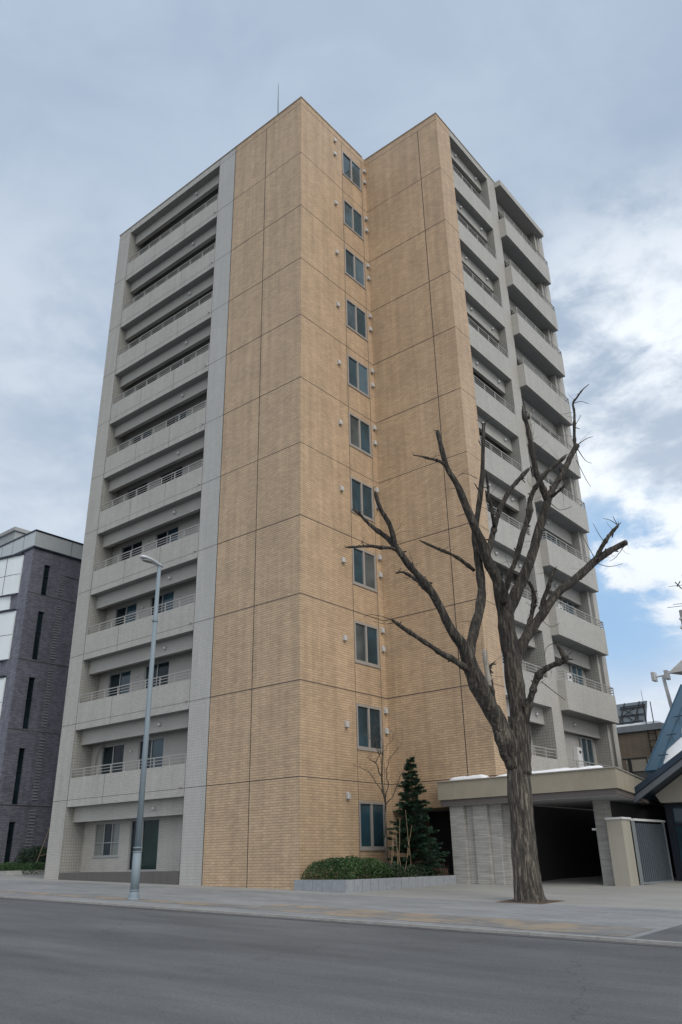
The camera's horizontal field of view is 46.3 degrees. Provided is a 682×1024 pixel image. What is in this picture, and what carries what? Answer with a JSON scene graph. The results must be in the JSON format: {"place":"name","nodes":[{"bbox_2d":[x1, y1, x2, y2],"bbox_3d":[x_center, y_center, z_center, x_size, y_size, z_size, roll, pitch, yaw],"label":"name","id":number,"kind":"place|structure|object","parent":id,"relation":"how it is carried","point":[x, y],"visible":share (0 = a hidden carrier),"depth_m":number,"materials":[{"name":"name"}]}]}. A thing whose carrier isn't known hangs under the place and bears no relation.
{"place":"outdoors","nodes":[
{"label":"outdoors","id":0,"kind":"place"},
{"bbox_2d":[0,898,681,1023],"bbox_3d":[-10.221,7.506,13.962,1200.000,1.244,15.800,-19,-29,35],"label":"road","id":1,"kind":"structure","parent":0,"point":[64,963],"depth_m":9.90,"materials":[{"name":"grey asphalt"}]},
{"bbox_2d":[0,897,681,947],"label":"gutter","id":2,"kind":"object","parent":1,"relation":"on","point":[378,925],"visible":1,"depth_m":14.73,"materials":[{"name":"concrete"}]},
{"bbox_2d":[0,879,681,938],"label":"pavement","id":3,"kind":"structure","parent":0,"point":[655,920],"depth_m":18.77,"materials":[{"name":"grey concrete"}]},
{"bbox_2d":[127,555,163,899],"bbox_3d":[-5.783,5.858,22.918,0.340,9.651,0.910,-19,-29,35],"label":"street lamp","id":4,"kind":"object","parent":3,"relation":"on","point":[135,878],"visible":0.94,"depth_m":22.62,"materials":[{"name":"metal"}]},
{"bbox_2d":[0,890,650,936],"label":"guide path","id":5,"kind":"structure","parent":3,"relation":"on","point":[619,931],"depth_m":15.79,"materials":[{"name":"grey concrete"}]},
{"bbox_2d":[0,875,681,909],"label":"forecourt","id":6,"kind":"structure","parent":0,"point":[588,891],"depth_m":22.22,"materials":[{"name":"concrete"}]},
{"bbox_2d":[0,870,44,875],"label":"planting kerb","id":7,"kind":"structure","parent":6,"relation":"on","point":[7,873],"depth_m":35.77,"materials":[{"name":"concrete"}]},
{"bbox_2d":[0,862,45,874],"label":"hedge","id":8,"kind":"object","parent":7,"relation":"on","point":[13,866],"visible":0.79,"depth_m":36.45,"materials":[{"name":"green plant"}]},
{"bbox_2d":[14,846,47,870],"bbox_3d":[-14.499,17.095,39.289,2.683,1.367,2.391,-19,-29,35],"label":"shrub","id":9,"kind":"object","parent":7,"relation":"on","point":[30,853],"visible":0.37,"depth_m":38.87,"materials":[{"name":"green plant"}]},
{"bbox_2d":[37,827,49,860],"bbox_3d":[-14.126,16.173,38.367,0.706,2.021,1.832,-16,-27,30],"label":"support pole","id":10,"kind":"object","parent":7,"relation":"on","point":[42,846],"visible":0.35,"depth_m":38.13,"materials":[{"name":"brown wood"}]},
{"bbox_2d":[0,529,82,870],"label":"brick building","id":11,"kind":"structure","parent":6,"relation":"on","point":[39,576],"depth_m":43.24,"materials":[{"name":"grey brick"}]},
{"bbox_2d":[4,822,14,862],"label":"window","id":12,"kind":"structure","parent":11,"relation":"in","point":[11,824],"depth_m":39.69,"materials":[{"name":"black glass"}]},
{"bbox_2d":[12,748,24,803],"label":"window","id":13,"kind":"structure","parent":11,"relation":"in","point":[21,751],"depth_m":40.94,"materials":[{"name":"black glass"}]},
{"bbox_2d":[22,677,34,728],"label":"window","id":14,"kind":"structure","parent":11,"relation":"in","point":[31,680],"depth_m":42.43,"materials":[{"name":"black glass"}]},
{"bbox_2d":[32,612,42,659],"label":"window","id":15,"kind":"structure","parent":11,"relation":"in","point":[40,614],"depth_m":43.90,"materials":[{"name":"black glass"}]},
{"bbox_2d":[41,565,49,595],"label":"window","id":16,"kind":"structure","parent":11,"relation":"in","point":[46,570],"depth_m":45.18,"materials":[{"name":"black glass"}]},
{"bbox_2d":[44,83,622,889],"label":"apartment tower","id":17,"kind":"structure","parent":6,"relation":"on","point":[320,327],"depth_m":33.17,"materials":[{"name":"beige tile"}]},
{"bbox_2d":[92,822,120,857],"bbox_3d":[-9.392,13.185,32.037,1.710,1.290,0.125,-19,-29,35],"label":"window","id":18,"kind":"structure","parent":17,"relation":"in","point":[106,844],"depth_m":32.06,"materials":[{"name":"glass"}]},
{"bbox_2d":[100,743,124,773],"bbox_3d":[-9.529,10.768,33.218,1.570,2.050,0.080,-19,-29,35],"label":"sliding door","id":19,"kind":"structure","parent":17,"relation":"in","point":[111,754],"depth_m":33.46,"materials":[{"name":"glass"}]},
{"bbox_2d":[108,670,130,696],"bbox_3d":[-9.586,7.946,34.451,1.570,2.050,0.080,-19,-29,35],"label":"sliding door","id":20,"kind":"structure","parent":17,"relation":"in","point":[121,678],"depth_m":34.71,"materials":[{"name":"glass"}]},
{"bbox_2d":[114,602,136,626],"bbox_3d":[-9.642,5.180,35.660,1.570,2.050,0.080,-19,-29,35],"label":"sliding door","id":21,"kind":"structure","parent":17,"relation":"in","point":[131,608],"depth_m":35.95,"materials":[{"name":"glass"}]},
{"bbox_2d":[121,540,141,560],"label":"sliding door","id":22,"kind":"structure","parent":17,"relation":"in","point":[137,544],"depth_m":37.18,"materials":[{"name":"glass"}]},
{"bbox_2d":[127,481,147,499],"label":"sliding door","id":23,"kind":"structure","parent":17,"relation":"in","point":[145,483],"depth_m":38.40,"materials":[{"name":"glass"}]},
{"bbox_2d":[132,430,151,443],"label":"sliding door","id":24,"kind":"structure","parent":17,"relation":"in","point":[150,430],"depth_m":39.56,"materials":[{"name":"glass"}]},
{"bbox_2d":[127,818,159,870],"bbox_3d":[-7.536,12.765,30.598,1.800,1.860,0.080,-19,-29,35],"label":"door","id":25,"kind":"structure","parent":17,"relation":"in","point":[150,829],"depth_m":30.51,"materials":[{"name":"glass"}]},
{"bbox_2d":[138,376,156,389],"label":"sliding door","id":26,"kind":"structure","parent":17,"relation":"in","point":[156,376],"depth_m":40.75,"materials":[{"name":"glass"}]},
{"bbox_2d":[137,737,163,769],"bbox_3d":[-7.567,10.086,31.748,1.600,2.050,0.080,-19,-29,35],"label":"sliding door","id":27,"kind":"structure","parent":17,"relation":"in","point":[156,745],"depth_m":31.86,"materials":[{"name":"glass"}]},
{"bbox_2d":[144,660,169,688],"bbox_3d":[-7.624,7.264,32.981,1.600,2.050,0.080,-19,-29,35],"label":"sliding door","id":28,"kind":"structure","parent":17,"relation":"in","point":[161,668],"depth_m":33.15,"materials":[{"name":"glass"}]},
{"bbox_2d":[150,590,173,614],"bbox_3d":[-7.680,4.497,34.190,1.600,2.050,0.080,-19,-29,35],"label":"sliding door","id":29,"kind":"structure","parent":17,"relation":"in","point":[169,596],"depth_m":34.39,"materials":[{"name":"glass"}]},
{"bbox_2d":[155,525,178,547],"bbox_3d":[-7.736,1.749,35.391,1.600,2.050,0.080,-19,-29,35],"label":"sliding door","id":30,"kind":"structure","parent":17,"relation":"in","point":[173,530],"depth_m":35.71,"materials":[{"name":"glass"}]},
{"bbox_2d":[160,465,182,484],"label":"sliding door","id":31,"kind":"structure","parent":17,"relation":"in","point":[180,467],"depth_m":36.92,"materials":[{"name":"metal"}]},
{"bbox_2d":[165,410,186,425],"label":"sliding door","id":32,"kind":"structure","parent":17,"relation":"in","point":[185,410],"depth_m":38.05,"materials":[{"name":"glass"}]},
{"bbox_2d":[169,358,189,371],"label":"sliding door","id":33,"kind":"structure","parent":17,"relation":"in","point":[186,358],"depth_m":39.37,"materials":[{"name":"glass"}]},
{"bbox_2d":[342,150,362,191],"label":"window","id":34,"kind":"structure","parent":17,"relation":"in","point":[350,169],"depth_m":39.74,"materials":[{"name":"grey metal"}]},
{"bbox_2d":[343,198,363,240],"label":"window","id":35,"kind":"structure","parent":17,"relation":"in","point":[353,219],"depth_m":38.48,"materials":[{"name":"grey glass"}]},
{"bbox_2d":[344,246,365,289],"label":"window","id":36,"kind":"structure","parent":17,"relation":"in","point":[354,266],"depth_m":37.30,"materials":[{"name":"grey glass"}]},
{"bbox_2d":[346,298,367,341],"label":"window","id":37,"kind":"structure","parent":17,"relation":"in","point":[356,321],"depth_m":36.12,"materials":[{"name":"grey glass"}]},
{"bbox_2d":[347,353,370,398],"bbox_3d":[0.745,-5.931,34.871,0.115,1.610,1.560,-19,-29,35],"label":"window","id":38,"kind":"structure","parent":17,"relation":"in","point":[358,374],"depth_m":34.91,"materials":[{"name":"grey glass"}]},
{"bbox_2d":[349,412,372,457],"bbox_3d":[0.799,-3.255,33.702,0.115,1.610,1.560,-19,-29,35],"label":"window","id":39,"kind":"structure","parent":17,"relation":"in","point":[359,430],"depth_m":33.74,"materials":[{"name":"grey glass"}]},
{"bbox_2d":[350,476,374,522],"bbox_3d":[0.855,-0.507,32.501,0.115,1.610,1.560,-19,-29,35],"label":"window","id":40,"kind":"structure","parent":17,"relation":"in","point":[361,493],"depth_m":32.56,"materials":[{"name":"glass"}]},
{"bbox_2d":[352,545,377,592],"bbox_3d":[0.910,2.241,31.300,0.115,1.610,1.560,-19,-29,35],"label":"window","id":41,"kind":"structure","parent":17,"relation":"in","point":[364,562],"depth_m":31.34,"materials":[{"name":"glass"}]},
{"bbox_2d":[354,620,380,668],"bbox_3d":[0.966,5.008,30.090,0.115,1.610,1.560,-19,-29,35],"label":"window","id":42,"kind":"structure","parent":17,"relation":"in","point":[366,636],"depth_m":30.12,"materials":[{"name":"grey glass"}]},
{"bbox_2d":[356,703,383,752],"bbox_3d":[1.023,7.830,28.857,0.115,1.610,1.560,-19,-29,35],"label":"window","id":43,"kind":"structure","parent":17,"relation":"in","point":[365,713],"depth_m":28.88,"materials":[{"name":"glass"}]},
{"bbox_2d":[359,801,387,850],"bbox_3d":[1.084,10.839,27.542,0.115,1.580,1.560,-19,-29,35],"label":"window","id":44,"kind":"structure","parent":17,"relation":"in","point":[371,814],"depth_m":27.53,"materials":[{"name":"glass"}]},
{"bbox_2d":[486,500,496,514],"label":"sliding door","id":45,"kind":"structure","parent":17,"relation":"in","point":[486,500],"depth_m":33.70,"materials":[{"name":"glass"}]},
{"bbox_2d":[541,531,560,546],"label":"sliding door","id":46,"kind":"structure","parent":17,"relation":"in","point":[543,531],"depth_m":36.91,"materials":[{"name":"metal"}]},
{"bbox_2d":[560,598,573,614],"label":"sliding door","id":47,"kind":"structure","parent":17,"relation":"in","point":[563,600],"depth_m":36.34,"materials":[{"name":"glass"}]},
{"bbox_2d":[569,664,583,684],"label":"sliding door","id":48,"kind":"structure","parent":17,"relation":"in","point":[576,670],"depth_m":35.11,"materials":[{"name":"glass"}]},
{"bbox_2d":[579,737,594,766],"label":"sliding door","id":49,"kind":"structure","parent":17,"relation":"in","point":[586,744],"depth_m":33.79,"materials":[{"name":"glass"}]},
{"bbox_2d":[294,875,456,892],"bbox_3d":[1.187,11.791,24.909,2.634,0.685,5.248,-19,-29,35],"label":"planter","id":50,"kind":"object","parent":6,"relation":"on","point":[351,885],"visible":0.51,"depth_m":23.62,"materials":[{"name":"concrete"}]},
{"bbox_2d":[301,855,393,879],"bbox_3d":[0.215,10.905,24.410,2.029,0.769,2.290,-19,-29,35],"label":"hedge","id":51,"kind":"object","parent":50,"relation":"on","point":[343,868],"visible":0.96,"depth_m":24.00,"materials":[{"name":"green plant"}]},
{"bbox_2d":[350,717,417,874],"bbox_3d":[1.547,9.372,26.544,0.898,5.215,2.924,-19,-29,35],"label":"young tree","id":52,"kind":"object","parent":50,"relation":"on","point":[385,827],"visible":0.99,"depth_m":26.45,"materials":[{"name":"brown plant"}]},
{"bbox_2d":[357,862,410,878],"bbox_3d":[1.296,11.345,25.203,1.758,0.561,0.822,-19,-29,35],"label":"shrub","id":53,"kind":"object","parent":50,"relation":"on","point":[398,871],"visible":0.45,"depth_m":24.89,"materials":[{"name":"green plant"}]},
{"bbox_2d":[390,828,402,877],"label":"bamboo stakes","id":54,"kind":"object","parent":50,"relation":"on","point":[397,850],"visible":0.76,"depth_m":25.20,"materials":[{"name":"brown wood"}]},
{"bbox_2d":[404,810,411,876],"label":"bamboo stakes","id":55,"kind":"object","parent":50,"relation":"on","point":[408,845],"visible":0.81,"depth_m":25.69,"materials":[{"name":"brown wood"}]},
{"bbox_2d":[383,864,436,877],"bbox_3d":[2.216,11.618,25.782,1.370,0.491,1.362,-19,-29,35],"label":"shrub","id":56,"kind":"object","parent":50,"relation":"on","point":[414,868],"visible":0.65,"depth_m":25.49,"materials":[{"name":"green plant"}]},
{"bbox_2d":[382,757,450,873],"bbox_3d":[2.411,10.273,26.820,2.179,3.953,2.273,-19,-29,35],"label":"fir tree","id":57,"kind":"object","parent":50,"relation":"on","point":[414,817],"visible":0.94,"depth_m":26.46,"materials":[{"name":"green plant"}]},
{"bbox_2d":[424,864,449,875],"bbox_3d":[3.158,11.784,26.185,0.862,0.473,0.729,-19,-29,35],"label":"shrub","id":58,"kind":"object","parent":50,"relation":"on","point":[444,870],"visible":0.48,"depth_m":26.04,"materials":[{"name":"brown plant"}]},
{"bbox_2d":[498,899,563,903],"bbox_3d":[4.549,9.394,19.156,1.240,0.131,1.200,-19,-29,35],"label":"tree pit","id":59,"kind":"object","parent":6,"relation":"on","point":[545,902],"visible":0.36,"depth_m":18.98,"materials":[{"name":"soil"}]},
{"bbox_2d":[344,384,627,902],"bbox_3d":[4.352,2.503,21.920,9.133,14.915,2.736,4,-24,-11],"label":"street tree","id":60,"kind":"object","parent":59,"relation":"in","point":[513,742],"visible":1,"depth_m":21.38,"materials":[{"name":"brown plant"}]},
{"bbox_2d":[436,766,675,884],"bbox_3d":[9.079,11.691,28.437,6.350,3.800,10.540,-19,-29,35],"label":"driveway canopy","id":61,"kind":"object","parent":6,"relation":"on","point":[572,843],"visible":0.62,"depth_m":26.18,"materials":[{"name":"concrete"}]},
{"bbox_2d":[449,774,488,780],"bbox_3d":[4.303,8.919,26.797,1.439,0.143,0.319,-19,-29,35],"label":"snow drift","id":62,"kind":"object","parent":61,"relation":"on","point":[470,777],"visible":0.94,"depth_m":26.62,"materials":[{"name":"white snow"}]},
{"bbox_2d":[496,765,602,776],"bbox_3d":[7.349,8.518,26.071,3.690,0.182,2.831,-19,-29,35],"label":"snow drift","id":63,"kind":"object","parent":61,"relation":"on","point":[566,769],"visible":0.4,"depth_m":24.83,"materials":[{"name":"white snow"}]},
{"bbox_2d":[604,817,638,885],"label":"gate pier","id":64,"kind":"structure","parent":6,"relation":"on","point":[625,872],"depth_m":24.26,"materials":[{"name":"beige concrete"}]},
{"bbox_2d":[622,757,659,801],"bbox_3d":[14.830,13.316,34.356,3.250,5.150,3.830,-19,-29,35],"label":"annex","id":65,"kind":"object","parent":6,"relation":"on","point":[636,767],"visible":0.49,"depth_m":34.59,"materials":[{"name":"beige metal"}]},
{"bbox_2d":[630,818,673,884],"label":"metal gate","id":66,"kind":"structure","parent":6,"relation":"on","point":[652,853],"depth_m":25.39,"materials":[{"name":"grey metal"}]},
{"bbox_2d":[634,684,681,880],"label":"blue roofed house","id":67,"kind":"structure","parent":6,"relation":"on","point":[662,782],"depth_m":26.62,"materials":[{"name":"blue metal"}]},
{"bbox_2d":[664,803,681,880],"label":"window","id":68,"kind":"structure","parent":67,"relation":"in","point":[673,811],"depth_m":26.54,"materials":[{"name":"blue metal"}]},
{"bbox_2d":[650,670,671,707],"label":"twin lamp post","id":69,"kind":"object","parent":6,"relation":"on","point":[665,676],"visible":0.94,"depth_m":41.86,"materials":[{"name":"grey metal"}]},
{"bbox_2d":[0,0,681,722],"label":"sky","id":70,"kind":"structure","parent":0,"point":[109,108],"materials":[{"name":"blue"}]},
{"bbox_2d":[633,925,681,941],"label":"side road","id":71,"kind":"structure","parent":0,"point":[673,934],"depth_m":12.72,"materials":[{"name":"grey asphalt"}]},
{"bbox_2d":[664,730,681,763],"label":"roof snow","id":72,"kind":"structure","parent":0,"point":[674,749],"depth_m":28.75,"materials":[{"name":"white snow"}]},
{"bbox_3d":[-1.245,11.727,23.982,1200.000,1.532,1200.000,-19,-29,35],"label":"ground","id":73,"kind":"structure","parent":0,"visible":0},
{"bbox_2d":[0,527,30,545],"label":"building","id":74,"kind":"structure","parent":73,"relation":"on","point":[11,534],"depth_m":87.22,"materials":[{"name":"white"}]},
{"bbox_2d":[0,895,681,945],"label":"kerb","id":75,"kind":"structure","parent":73,"relation":"on","point":[451,928],"depth_m":14.92,"materials":[{"name":"concrete"}]},
{"bbox_2d":[616,693,663,770],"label":"building","id":76,"kind":"structure","parent":73,"relation":"on","point":[635,741],"depth_m":40.36,"materials":[{"name":"beige"}]},
{"bbox_2d":[616,701,646,724],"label":"panel rack","id":77,"kind":"object","parent":76,"relation":"on","point":[631,713],"visible":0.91,"depth_m":41.81,"materials":[{"name":"black metal"}]},
{"bbox_2d":[616,721,661,726],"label":"snow drift","id":78,"kind":"object","parent":76,"relation":"on","point":[641,723],"visible":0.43,"depth_m":40.67,"materials":[{"name":"white snow"}]},
{"bbox_2d":[668,610,681,674],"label":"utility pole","id":79,"kind":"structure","parent":73,"relation":"on","point":[677,669],"depth_m":37.66,"materials":[{"name":"white metal"}]},
{"bbox_2d":[667,581,681,607],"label":"roof antenna","id":80,"kind":"object","parent":79,"relation":"on","point":[677,585],"visible":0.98,"depth_m":39.91,"materials":[{"name":"white metal"}]}
]}

